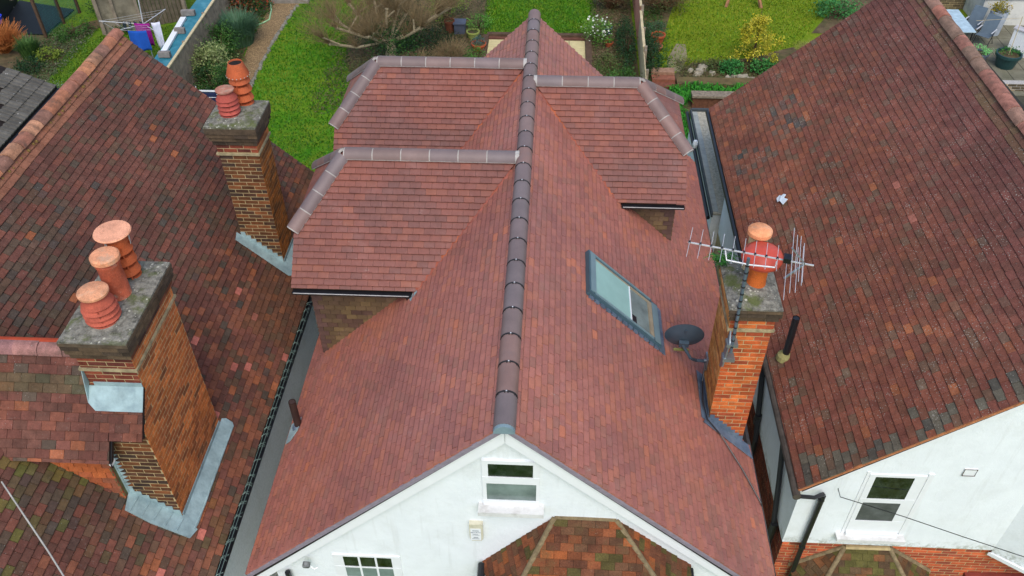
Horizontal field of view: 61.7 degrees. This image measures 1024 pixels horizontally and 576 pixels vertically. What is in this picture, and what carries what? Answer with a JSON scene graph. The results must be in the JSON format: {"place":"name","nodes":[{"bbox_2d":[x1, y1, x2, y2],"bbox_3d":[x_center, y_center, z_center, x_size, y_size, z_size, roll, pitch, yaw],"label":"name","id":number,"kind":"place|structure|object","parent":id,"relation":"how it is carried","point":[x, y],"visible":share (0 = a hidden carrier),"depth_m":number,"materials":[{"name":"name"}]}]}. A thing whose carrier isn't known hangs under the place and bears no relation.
{"place":"outdoors","nodes":[
{"label":"outdoors","id":0,"kind":"place"},
{"bbox_2d":[11,33,41,60],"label":"ornamental grass","id":1,"kind":"object","parent":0,"point":[25,47],"depth_m":31.48,"materials":[{"name":"green plant"}]},
{"bbox_2d":[0,66,59,155],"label":"garage","id":2,"kind":"structure","parent":0,"point":[25,99],"depth_m":24.34,"materials":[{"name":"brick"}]},
{"bbox_2d":[1,481,64,575],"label":"overhead wire","id":3,"kind":"object","parent":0,"point":[35,532],"visible":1,"depth_m":9.25,"materials":[{"name":"metal"}]},
{"bbox_2d":[0,28,318,575],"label":"house","id":4,"kind":"structure","parent":0,"point":[159,333],"depth_m":12.95,"materials":[{"name":"tile"}]},
{"bbox_2d":[243,3,296,82],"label":"gravel path","id":5,"kind":"structure","parent":0,"point":[256,51],"depth_m":33.16,"materials":[{"name":"gravel"}]},
{"bbox_2d":[230,50,245,61],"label":"plant","id":6,"kind":"object","parent":5,"relation":"on","point":[243,59],"visible":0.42,"depth_m":31.29,"materials":[{"name":"green plant"}]},
{"bbox_2d":[259,2,271,24],"bbox_3d":[-9.925,-10.980,34.428,0.637,0.078,3.061,2,42,2],"label":"garden hose","id":7,"kind":"object","parent":5,"relation":"on","point":[269,15],"visible":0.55,"depth_m":34.32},
{"bbox_2d":[269,0,308,3],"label":"stone step","id":8,"kind":"object","parent":5,"relation":"on","point":[289,1],"visible":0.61,"depth_m":35.23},
{"bbox_2d":[17,0,968,171],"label":"lawn","id":9,"kind":"structure","parent":0,"point":[809,36],"depth_m":32.49,"materials":[{"name":"plant"}]},
{"bbox_2d":[0,0,80,38],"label":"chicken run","id":10,"kind":"object","parent":9,"relation":"on","point":[42,18],"visible":0.91,"depth_m":34.10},
{"bbox_2d":[0,20,99,80],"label":"soil bed","id":11,"kind":"object","parent":9,"relation":"on","point":[9,57],"visible":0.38,"depth_m":32.04,"materials":[{"name":"soil"}]},
{"bbox_2d":[0,16,25,53],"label":"shrub","id":12,"kind":"object","parent":11,"relation":"on","point":[6,37],"visible":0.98,"depth_m":31.80,"materials":[{"name":"plant"}]},
{"bbox_2d":[8,52,51,74],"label":"leafy plant","id":13,"kind":"object","parent":11,"relation":"on","point":[34,66],"visible":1,"depth_m":30.90,"materials":[{"name":"green plant"}]},
{"bbox_2d":[30,46,63,61],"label":"flowering plant","id":14,"kind":"object","parent":11,"relation":"on","point":[56,52],"visible":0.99,"depth_m":31.50,"materials":[{"name":"green plant"}]},
{"bbox_2d":[48,13,94,45],"bbox_3d":[-16.848,-10.060,33.086,1.462,0.708,2.348,2,42,2],"label":"foliage patch","id":15,"kind":"object","parent":11,"relation":"on","point":[74,33],"visible":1,"depth_m":32.96,"materials":[{"name":"green plant"}]},
{"bbox_2d":[82,1,96,18],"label":"ivy patch","id":16,"kind":"object","parent":9,"relation":"on","point":[90,8],"visible":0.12,"depth_m":34.38,"materials":[{"name":"green plant"}]},
{"bbox_2d":[105,24,151,32],"bbox_3d":[-14.729,-10.026,33.154,1.975,0.516,0.689,2,42,2],"label":"weed patch","id":17,"kind":"object","parent":9,"relation":"on","point":[128,29],"visible":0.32,"depth_m":33.10,"materials":[{"name":"green plant"}]},
{"bbox_2d":[100,0,164,57],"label":"rotary airer","id":18,"kind":"object","parent":9,"relation":"on","point":[135,19],"visible":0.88,"depth_m":30.44,"materials":[{"name":"metal"}]},
{"bbox_2d":[128,31,151,50],"bbox_3d":[-13.084,-8.684,30.138,0.705,0.740,0.109,-1,42,0],"label":"towel","id":19,"kind":"object","parent":18,"relation":"hanging from","point":[139,39],"visible":0.87,"depth_m":30.11,"materials":[{"name":"fabric"}]},
{"bbox_2d":[134,23,154,45],"bbox_3d":[-13.040,-8.985,30.429,0.550,0.840,0.109,2,42,2],"label":"towel","id":20,"kind":"object","parent":18,"relation":"hanging from","point":[141,27],"visible":0.6,"depth_m":30.31,"materials":[{"name":"fabric"}]},
{"bbox_2d":[151,22,164,47],"bbox_3d":[-12.569,-8.990,30.527,0.298,0.971,0.110,-11,43,-11],"label":"towel","id":21,"kind":"object","parent":18,"relation":"hanging from","point":[156,27],"visible":0.95,"depth_m":30.50,"materials":[{"name":"fabric"}]},
{"bbox_2d":[91,0,186,35],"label":"shed","id":22,"kind":"structure","parent":9,"relation":"on","point":[106,10],"depth_m":33.19,"materials":[{"name":"grey wood"}]},
{"bbox_2d":[154,0,211,66],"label":"covered stack","id":23,"kind":"object","parent":9,"relation":"on","point":[199,7],"visible":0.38,"depth_m":31.44,"materials":[{"name":"plastic"}]},
{"bbox_2d":[157,51,171,57],"bbox_3d":[-11.978,-8.065,29.547,0.400,0.191,0.170,0,42,0],"label":"concrete block","id":24,"kind":"object","parent":23,"relation":"on","point":[164,54],"depth_m":29.48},
{"bbox_2d":[161,17,185,50],"bbox_3d":[-12.141,-9.030,30.710,0.200,0.080,3.011,-2,42,-1],"label":"white board","id":25,"kind":"object","parent":23,"relation":"on","point":[172,37],"visible":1,"depth_m":30.59,"materials":[{"name":"paint"}]},
{"bbox_2d":[174,27,185,33],"bbox_3d":[-11.984,-9.300,30.928,0.360,0.191,0.160,0,42,0],"label":"concrete block","id":26,"kind":"object","parent":23,"relation":"on","point":[180,30],"depth_m":30.88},
{"bbox_2d":[180,9,195,15],"bbox_3d":[-12.107,-10.305,32.053,0.500,0.191,0.180,0,42,0],"label":"concrete block","id":27,"kind":"object","parent":23,"relation":"on","point":[188,12],"depth_m":31.99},
{"bbox_2d":[197,0,268,89],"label":"soil bed","id":28,"kind":"object","parent":9,"relation":"on","point":[243,49],"visible":0.14,"depth_m":32.27,"materials":[{"name":"soil"}]},
{"bbox_2d":[167,0,243,86],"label":"garden fence","id":29,"kind":"object","parent":28,"relation":"on","point":[180,65],"visible":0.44,"depth_m":30.05,"materials":[{"name":"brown wood"}]},
{"bbox_2d":[195,86,216,97],"bbox_3d":[-9.983,-6.133,28.319,0.923,1.004,0.523,2,42,2],"label":"clothes horse","id":30,"kind":"object","parent":28,"relation":"on","point":[208,91],"visible":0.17,"depth_m":28.01},
{"bbox_2d":[202,92,216,101],"bbox_3d":[-9.940,-6.133,28.093,0.608,0.622,0.109,2,42,2],"label":"navy cloth","id":31,"kind":"object","parent":30,"relation":"hanging from","point":[210,94],"visible":0.18,"depth_m":27.96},
{"bbox_2d":[187,57,229,89],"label":"evergreen bush","id":32,"kind":"object","parent":28,"relation":"on","point":[213,85],"visible":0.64,"depth_m":29.36,"materials":[{"name":"green plant"}]},
{"bbox_2d":[188,37,237,84],"bbox_3d":[-10.644,-7.949,30.036,2.163,1.744,1.810,27,49,28],"label":"variegated shrub","id":33,"kind":"object","parent":28,"relation":"on","point":[216,51],"visible":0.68,"depth_m":29.81,"materials":[{"name":"green plant"}]},
{"bbox_2d":[199,17,246,66],"bbox_3d":[-10.667,-8.918,31.194,2.393,1.746,3.004,2,42,2],"label":"fuchsia bush","id":34,"kind":"object","parent":28,"relation":"on","point":[224,34],"visible":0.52,"depth_m":31.12,"materials":[{"name":"green plant"}]},
{"bbox_2d":[215,6,264,48],"bbox_3d":[-10.355,-9.815,32.257,2.112,1.244,2.123,2,42,2],"label":"lavender","id":35,"kind":"object","parent":28,"relation":"on","point":[240,19],"visible":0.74,"depth_m":32.20,"materials":[{"name":"green plant"}]},
{"bbox_2d":[226,0,273,15],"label":"photinia","id":36,"kind":"object","parent":28,"relation":"on","point":[240,3],"visible":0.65,"depth_m":33.95,"materials":[{"name":"green plant"}]},
{"bbox_2d":[250,5,298,86],"bbox_3d":[-9.047,-9.194,32.436,0.341,0.100,7.162,2,42,2],"label":"path edging","id":37,"kind":"object","parent":9,"relation":"on","point":[273,40],"visible":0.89,"depth_m":32.46,"materials":[{"name":"stone"}]},
{"bbox_2d":[9,0,778,113],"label":"ground cover","id":38,"kind":"object","parent":9,"relation":"on","point":[258,22],"visible":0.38,"depth_m":32.03,"materials":[{"name":"green plant"}]},
{"bbox_2d":[345,0,486,72],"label":"soil bed","id":39,"kind":"object","parent":9,"relation":"on","point":[458,15],"visible":0.25,"depth_m":32.90,"materials":[{"name":"soil"}]},
{"bbox_2d":[321,54,406,90],"bbox_3d":[-4.584,-7.551,30.294,5.312,0.533,3.149,-6,42,-6],"label":"ivy skirt","id":40,"kind":"object","parent":39,"relation":"on","point":[344,67],"visible":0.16,"depth_m":30.52,"materials":[{"name":"green plant"}]},
{"bbox_2d":[283,0,475,56],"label":"pollarded tree","id":41,"kind":"object","parent":39,"relation":"on","point":[391,47],"visible":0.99,"depth_m":30.28,"materials":[{"name":"brown plant"}]},
{"bbox_2d":[351,19,458,53],"bbox_3d":[-3.939,-9.622,32.609,4.528,0.501,3.018,8,43,10],"label":"ground ivy","id":42,"kind":"object","parent":39,"relation":"on","point":[432,33],"visible":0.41,"depth_m":32.48,"materials":[{"name":"green plant"}]},
{"bbox_2d":[397,46,434,56],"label":"dry hedge","id":43,"kind":"object","parent":39,"relation":"on","point":[419,54],"visible":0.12,"depth_m":30.59,"materials":[{"name":"brown plant"}]},
{"bbox_2d":[422,0,470,27],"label":"golden shrub","id":44,"kind":"object","parent":39,"relation":"on","point":[448,13],"visible":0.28,"depth_m":33.53,"materials":[{"name":"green plant"}]},
{"bbox_2d":[441,10,455,32],"bbox_3d":[-2.480,-10.379,32.825,0.627,1.220,0.742,-17,45,-18],"label":"clay urn","id":45,"kind":"object","parent":39,"relation":"on","point":[449,25],"visible":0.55,"depth_m":32.87,"materials":[{"name":"ceramic"}]},
{"bbox_2d":[428,35,472,56],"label":"dry shrub","id":46,"kind":"object","parent":39,"relation":"on","point":[450,51],"visible":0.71,"depth_m":30.90,"materials":[{"name":"brown plant"}]},
{"bbox_2d":[453,18,465,33],"bbox_3d":[-2.008,-10.070,33.051,0.480,0.450,0.480,2,42,2],"label":"box planter","id":47,"kind":"object","parent":39,"relation":"on","point":[459,25],"visible":1,"depth_m":32.89,"materials":[{"name":"metal"}]},
{"bbox_2d":[466,24,480,39],"bbox_3d":[-1.479,-9.766,32.609,0.519,0.580,0.509,33,51,32],"label":"round pot","id":48,"kind":"object","parent":39,"relation":"on","point":[472,31],"visible":0.98,"depth_m":32.56,"materials":[{"name":"ceramic"}]},
{"bbox_2d":[462,43,485,57],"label":"herbs","id":49,"kind":"object","parent":39,"relation":"on","point":[477,55],"visible":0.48,"depth_m":31.36,"materials":[{"name":"green plant"}]},
{"bbox_2d":[471,35,485,51],"bbox_3d":[-1.228,-9.095,31.826,0.629,0.620,0.610,2,42,2],"label":"clay pot","id":50,"kind":"object","parent":39,"relation":"on","point":[482,42],"visible":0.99,"depth_m":31.77,"materials":[{"name":"ceramic"}]},
{"bbox_2d":[466,12,494,29],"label":"potted plant","id":51,"kind":"object","parent":39,"relation":"on","point":[483,17],"visible":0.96,"depth_m":33.33,"materials":[{"name":"green plant"}]},
{"bbox_2d":[245,9,783,575],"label":"house","id":52,"kind":"structure","parent":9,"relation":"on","point":[503,277],"depth_m":11.93,"materials":[{"name":"tile"}]},
{"bbox_2d":[302,561,317,568],"bbox_3d":[-2.647,3.641,11.210,0.175,0.192,0.094,2,42,2],"label":"security lamp","id":53,"kind":"object","parent":52,"relation":"attached to","point":[305,564],"visible":1,"depth_m":11.15,"materials":[{"name":"plastic"}]},
{"bbox_2d":[332,553,402,575],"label":"window","id":54,"kind":"structure","parent":52,"relation":"in","point":[345,564],"depth_m":11.31,"materials":[{"name":"white paint"}]},
{"bbox_2d":[469,520,482,540],"bbox_3d":[-0.441,3.005,10.603,0.165,0.360,0.067,2,42,2],"label":"alarm box","id":55,"kind":"object","parent":52,"relation":"attached to","point":[476,530],"visible":1,"depth_m":10.54,"materials":[{"name":"beige plastic"}]},
{"bbox_2d":[478,458,543,518],"bbox_3d":[-0.015,2.321,9.927,0.780,0.935,0.160,2,42,2],"label":"window","id":56,"kind":"structure","parent":52,"relation":"in","point":[510,487],"depth_m":10.01,"materials":[{"name":"white paint"}]},
{"bbox_2d":[664,324,708,370],"bbox_3d":[2.591,0.814,12.613,0.683,0.854,0.303,19,45,20],"label":"satellite dish","id":57,"kind":"object","parent":52,"relation":"attached to","point":[683,336],"visible":1,"depth_m":12.49,"materials":[{"name":"paint"}]},
{"bbox_2d":[705,250,740,268],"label":"fern","id":58,"kind":"object","parent":52,"relation":"on","point":[716,258],"visible":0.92,"depth_m":11.56,"materials":[{"name":"green plant"}]},
{"bbox_2d":[702,363,762,508],"bbox_3d":[3.083,2.288,12.484,0.383,1.390,2.003,-15,44,-16],"label":"cable","id":59,"kind":"object","parent":52,"relation":"attached to","point":[724,439],"visible":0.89,"depth_m":12.37,"materials":[{"name":"black plastic"}]},
{"bbox_2d":[686,228,813,366],"bbox_3d":[2.890,0.275,10.984,1.519,2.186,0.892,7,42,8],"label":"tv aerial","id":60,"kind":"object","parent":52,"relation":"attached to","point":[731,344],"visible":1,"depth_m":10.54,"materials":[{"name":"metal"}]},
{"bbox_2d":[480,32,591,64],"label":"patio wall","id":61,"kind":"structure","parent":9,"relation":"on","point":[564,36],"depth_m":32.56,"materials":[{"name":"pale stone"}]},
{"bbox_2d":[591,0,638,76],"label":"soil bed","id":62,"kind":"object","parent":9,"relation":"on","point":[614,33],"visible":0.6,"depth_m":32.83,"materials":[{"name":"soil"}]},
{"bbox_2d":[578,14,619,48],"bbox_3d":[3.204,-9.614,32.143,1.472,1.163,1.966,-21,46,-21],"label":"white flower bush","id":63,"kind":"object","parent":62,"relation":"on","point":[601,33],"visible":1,"depth_m":32.12,"materials":[{"name":"green plant"}]},
{"bbox_2d":[601,20,612,34],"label":"flowering plant","id":64,"kind":"object","parent":62,"relation":"on","point":[606,28],"visible":0.38,"depth_m":32.84,"materials":[{"name":"plant"}]},
{"bbox_2d":[586,0,632,12],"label":"rambling shrub","id":65,"kind":"object","parent":62,"relation":"on","point":[610,4],"visible":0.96,"depth_m":34.34,"materials":[{"name":"green plant"}]},
{"bbox_2d":[605,37,613,47],"bbox_3d":[3.646,-9.209,32.086,0.363,0.376,0.352,2,42,2],"label":"clay pot","id":66,"kind":"object","parent":62,"relation":"on","point":[610,42],"visible":0.9,"depth_m":32.05,"materials":[{"name":"ceramic"}]},
{"bbox_2d":[589,49,632,75],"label":"bed herbs","id":67,"kind":"object","parent":62,"relation":"on","point":[605,57],"visible":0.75,"depth_m":30.76,"materials":[{"name":"green plant"}]},
{"bbox_2d":[606,63,641,76],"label":"bed bush","id":68,"kind":"object","parent":62,"relation":"on","point":[627,71],"visible":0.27,"depth_m":29.44,"materials":[{"name":"green plant"}]},
{"bbox_2d":[614,9,637,74],"bbox_3d":[4.178,-8.836,31.296,0.873,1.274,4.524,2,42,2],"label":"bed ivy","id":69,"kind":"object","parent":62,"relation":"on","point":[625,49],"visible":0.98,"depth_m":31.43,"materials":[{"name":"green plant"}]},
{"bbox_2d":[641,49,648,79],"bbox_3d":[4.447,-6.713,28.625,0.118,1.260,2.891,3,42,4],"label":"panel fence","id":70,"kind":"object","parent":9,"relation":"on","point":[644,72],"visible":0.35,"depth_m":28.94,"materials":[{"name":"brown wood"}]},
{"bbox_2d":[632,0,795,120],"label":"soil bed","id":71,"kind":"object","parent":9,"relation":"on","point":[782,54],"visible":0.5,"depth_m":31.56,"materials":[{"name":"soil"}]},
{"bbox_2d":[633,0,643,39],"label":"panel fence","id":72,"kind":"object","parent":71,"relation":"on","point":[638,6],"visible":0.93,"depth_m":32.70,"materials":[{"name":"brown wood"}]},
{"bbox_2d":[637,10,646,77],"bbox_3d":[4.671,-8.762,30.875,0.150,1.310,2.991,2,42,3],"label":"panel fence","id":73,"kind":"object","parent":71,"relation":"on","point":[642,46],"visible":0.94,"depth_m":30.62,"materials":[{"name":"brown wood"}]},
{"bbox_2d":[638,22,663,77],"bbox_3d":[5.069,-8.752,31.197,1.038,1.095,4.676,2,42,2],"label":"fence ivy","id":74,"kind":"object","parent":73,"relation":"attached to","point":[653,45],"visible":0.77,"depth_m":30.70,"materials":[{"name":"green plant"}]},
{"bbox_2d":[643,19,668,33],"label":"shrub","id":75,"kind":"object","parent":71,"relation":"on","point":[657,25],"visible":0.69,"depth_m":32.80,"materials":[{"name":"green plant"}]},
{"bbox_2d":[651,27,665,43],"bbox_3d":[5.502,-9.489,32.276,0.551,0.515,0.582,2,42,2],"label":"clay pot","id":76,"kind":"object","parent":71,"relation":"on","point":[662,36],"visible":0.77,"depth_m":32.22,"materials":[{"name":"ceramic"}]},
{"bbox_2d":[650,68,674,88],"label":"brick steps","id":77,"kind":"structure","parent":71,"relation":"on","point":[666,77],"depth_m":30.04,"materials":[{"name":"brick"}]},
{"bbox_2d":[632,0,698,19],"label":"leafless hedge","id":78,"kind":"object","parent":71,"relation":"on","point":[660,5],"visible":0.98,"depth_m":34.06,"materials":[{"name":"brown plant"}]},
{"bbox_2d":[695,68,703,73],"bbox_3d":[6.674,-7.719,30.541,0.343,0.173,0.291,-14,44,-15],"label":"rock","id":79,"kind":"object","parent":71,"relation":"on","point":[699,69],"visible":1,"depth_m":30.49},
{"bbox_2d":[697,64,705,70],"bbox_3d":[6.795,-7.891,30.721,0.335,0.189,0.339,2,42,2],"label":"rock","id":80,"kind":"object","parent":71,"relation":"on","point":[702,66],"visible":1,"depth_m":30.66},
{"bbox_2d":[664,80,747,139],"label":"strap leaf plants","id":81,"kind":"object","parent":71,"relation":"on","point":[685,93],"visible":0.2,"depth_m":29.21,"materials":[{"name":"plant"}]},
{"bbox_2d":[691,91,733,107],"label":"brick garden wall","id":82,"kind":"structure","parent":71,"relation":"on","point":[704,99],"depth_m":28.57,"materials":[{"name":"brick"}]},
{"bbox_2d":[675,77,753,87],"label":"retaining wall","id":83,"kind":"structure","parent":71,"relation":"on","point":[704,80],"depth_m":29.84,"materials":[{"name":"stone"}]},
{"bbox_2d":[697,58,731,72],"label":"rockery plants","id":84,"kind":"object","parent":71,"relation":"on","point":[710,66],"visible":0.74,"depth_m":30.76,"materials":[{"name":"green plant"}]},
{"bbox_2d":[718,58,744,74],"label":"green leafy clump","id":85,"kind":"object","parent":71,"relation":"on","point":[733,63],"visible":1,"depth_m":30.38,"materials":[{"name":"green plant"}]},
{"bbox_2d":[727,11,786,62],"bbox_3d":[8.893,-8.963,30.615,1.934,1.901,2.073,16,44,17],"label":"yellow shrub","id":86,"kind":"object","parent":71,"relation":"on","point":[758,23],"visible":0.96,"depth_m":30.60,"materials":[{"name":"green plant"}]},
{"bbox_2d":[747,57,778,74],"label":"leafy clump","id":87,"kind":"object","parent":71,"relation":"on","point":[761,64],"visible":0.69,"depth_m":30.37,"materials":[{"name":"green plant"}]},
{"bbox_2d":[725,0,762,8],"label":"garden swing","id":88,"kind":"object","parent":9,"relation":"on","point":[759,3],"visible":1,"depth_m":34.61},
{"bbox_2d":[812,0,872,32],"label":"soil bed","id":89,"kind":"object","parent":9,"relation":"on","point":[824,25],"visible":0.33,"depth_m":33.73,"materials":[{"name":"soil"}]},
{"bbox_2d":[808,0,865,19],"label":"corner plants","id":90,"kind":"object","parent":89,"relation":"on","point":[832,4],"visible":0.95,"depth_m":33.75,"materials":[{"name":"green plant"}]},
{"bbox_2d":[705,0,1023,575],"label":"house","id":91,"kind":"structure","parent":9,"relation":"on","point":[879,144],"depth_m":13.98,"materials":[{"name":"tile"}]},
{"bbox_2d":[686,108,724,252],"bbox_3d":[5.244,-2.240,22.296,1.350,3.020,4.700,2,42,2],"label":"extension","id":92,"kind":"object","parent":91,"relation":"attached to","point":[702,155],"visible":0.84,"depth_m":21.13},
{"bbox_2d":[777,194,787,203],"bbox_3d":[5.322,-1.754,16.893,0.157,0.164,0.320,2,42,2],"label":"plastic scrap","id":93,"kind":"object","parent":91,"relation":"on","point":[781,199],"visible":1,"depth_m":16.89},
{"bbox_2d":[834,473,927,544],"bbox_3d":[5.655,3.377,13.057,1.060,1.640,0.150,2,42,2],"label":"window","id":94,"kind":"structure","parent":91,"relation":"in","point":[894,493],"depth_m":13.08,"materials":[{"name":"white paint"}]},
{"bbox_2d":[838,488,1023,556],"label":"phone wire","id":95,"kind":"object","parent":91,"relation":"attached to","point":[929,525],"visible":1,"depth_m":12.78,"materials":[{"name":"black plastic"}]},
{"bbox_2d":[939,0,965,8],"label":"brick boundary","id":96,"kind":"object","parent":9,"relation":"on","point":[953,4],"visible":0.25,"depth_m":34.30,"materials":[{"name":"brick"}]},
{"bbox_2d":[963,0,1023,24],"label":"terrace wall","id":97,"kind":"structure","parent":9,"relation":"on","point":[1017,12],"depth_m":32.96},
{"bbox_2d":[667,44,686,71],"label":"bare path","id":98,"kind":"structure","parent":0,"point":[673,52],"depth_m":31.57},
{"bbox_2d":[794,40,811,49],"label":"dry grass","id":99,"kind":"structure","parent":0,"point":[800,42],"depth_m":31.44,"materials":[{"name":"plant"}]},
{"bbox_2d":[966,18,1023,104],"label":"terrace","id":100,"kind":"structure","parent":0,"point":[1021,98],"depth_m":29.11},
{"bbox_2d":[964,25,1023,95],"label":"terrace paving","id":101,"kind":"structure","parent":100,"relation":"on","point":[1003,39],"depth_m":31.86,"materials":[{"name":"stone"}]},
{"bbox_2d":[946,9,975,40],"bbox_3d":[16.708,-9.717,32.255,0.570,0.730,1.950,2,42,2],"label":"garden table","id":102,"kind":"object","parent":101,"relation":"on","point":[961,21],"visible":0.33,"depth_m":31.94,"materials":[{"name":"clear glass"}]},
{"bbox_2d":[966,5,988,39],"bbox_3d":[17.384,-9.994,32.323,0.580,1.058,0.750,33,52,32],"label":"garden chair","id":103,"kind":"object","parent":101,"relation":"on","point":[978,13],"visible":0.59,"depth_m":32.28,"materials":[{"name":"black plastic"}]},
{"bbox_2d":[974,43,993,59],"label":"plant","id":104,"kind":"object","parent":101,"relation":"on","point":[984,53],"visible":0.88,"depth_m":30.79,"materials":[{"name":"plant"}]},
{"bbox_2d":[972,13,1001,46],"bbox_3d":[17.576,-9.488,31.755,0.580,1.058,0.750,33,52,32],"label":"garden chair","id":105,"kind":"object","parent":101,"relation":"on","point":[989,29],"visible":0.89,"depth_m":31.71,"materials":[{"name":"black plastic"}]},
{"bbox_2d":[978,16,1023,69],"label":"green pot","id":106,"kind":"object","parent":101,"relation":"on","point":[1008,58],"visible":1,"depth_m":30.41,"materials":[{"name":"ceramic"}]},
{"bbox_2d":[990,0,1016,35],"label":"tall planter","id":107,"kind":"object","parent":101,"relation":"on","point":[1001,10],"visible":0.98,"depth_m":32.06,"materials":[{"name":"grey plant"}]},
{"bbox_2d":[1003,80,1023,90],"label":"terrace edge","id":108,"kind":"object","parent":101,"relation":"on","point":[1015,85],"visible":0.21,"depth_m":29.35,"materials":[{"name":"brick"}]},
{"bbox_2d":[1008,25,1023,57],"bbox_3d":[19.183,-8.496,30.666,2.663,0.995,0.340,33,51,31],"label":"garden chair","id":109,"kind":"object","parent":101,"relation":"on","point":[1019,40],"depth_m":31.06,"materials":[{"name":"plastic"}]},
{"label":"patio","id":110,"kind":"structure","parent":0,"visible":0},
{"bbox_2d":[487,39,584,57],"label":"paving","id":111,"kind":"structure","parent":110,"relation":"on","point":[578,47],"depth_m":32.23,"materials":[{"name":"stone"}]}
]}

